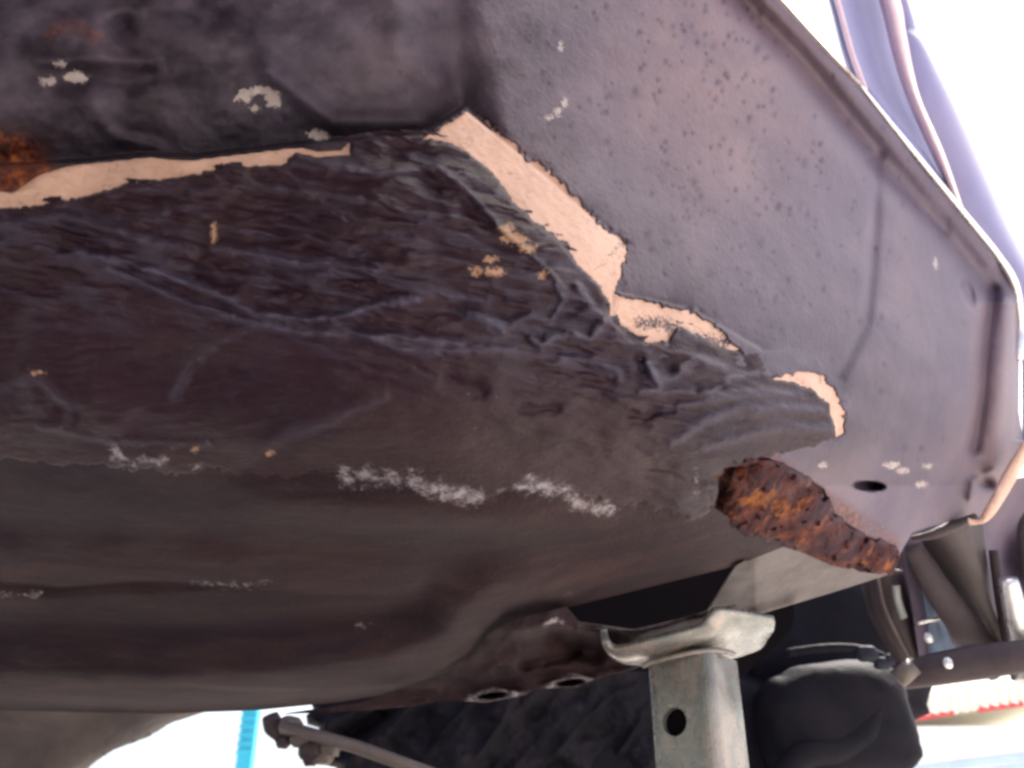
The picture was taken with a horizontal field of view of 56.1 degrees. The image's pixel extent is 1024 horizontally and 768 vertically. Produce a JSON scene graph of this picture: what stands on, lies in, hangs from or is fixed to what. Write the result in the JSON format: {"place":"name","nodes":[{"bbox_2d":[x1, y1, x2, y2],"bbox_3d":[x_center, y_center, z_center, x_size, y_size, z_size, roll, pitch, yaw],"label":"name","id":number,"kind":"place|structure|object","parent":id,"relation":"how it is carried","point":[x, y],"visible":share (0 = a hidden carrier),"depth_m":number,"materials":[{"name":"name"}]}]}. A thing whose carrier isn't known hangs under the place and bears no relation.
{"place":"outdoors","nodes":[
{"label":"outdoors","id":0,"kind":"place"},
{"bbox_2d":[89,0,1023,767],"label":"sky","id":1,"kind":"structure","parent":0,"point":[981,42],"materials":[{"name":"white"}]},
{"bbox_2d":[914,675,1023,767],"bbox_3d":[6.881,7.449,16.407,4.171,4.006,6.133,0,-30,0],"label":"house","id":2,"kind":"structure","parent":0,"point":[973,724],"depth_m":14.36,"materials":[{"name":"paint"}]},
{"bbox_2d":[991,763,1023,767],"bbox_3d":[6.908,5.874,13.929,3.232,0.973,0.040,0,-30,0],"label":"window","id":3,"kind":"structure","parent":2,"relation":"in","point":[1020,765],"depth_m":14.06,"materials":[{"name":"white glass"}]},
{"label":"ground","id":4,"kind":"structure","parent":0,"visible":0},
{"bbox_2d":[235,710,260,767],"bbox_3d":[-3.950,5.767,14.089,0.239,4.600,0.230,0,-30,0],"label":"ribbed post","id":5,"kind":"object","parent":4,"relation":"on","point":[247,741],"visible":0.32,"depth_m":14.28,"materials":[{"name":"paint"}]},
{"bbox_2d":[600,606,774,767],"bbox_3d":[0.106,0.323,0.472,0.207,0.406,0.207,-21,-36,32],"label":"jack stand","id":6,"kind":"object","parent":4,"relation":"on","point":[697,712],"visible":1,"depth_m":0.54,"materials":[{"name":"silver metal"}]},
{"bbox_2d":[0,0,1023,767],"bbox_3d":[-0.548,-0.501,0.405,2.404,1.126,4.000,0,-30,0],"label":"car","id":7,"kind":"object","parent":6,"relation":"on","point":[422,382],"visible":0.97,"depth_m":0.46,"materials":[{"name":"paint"}]}
]}

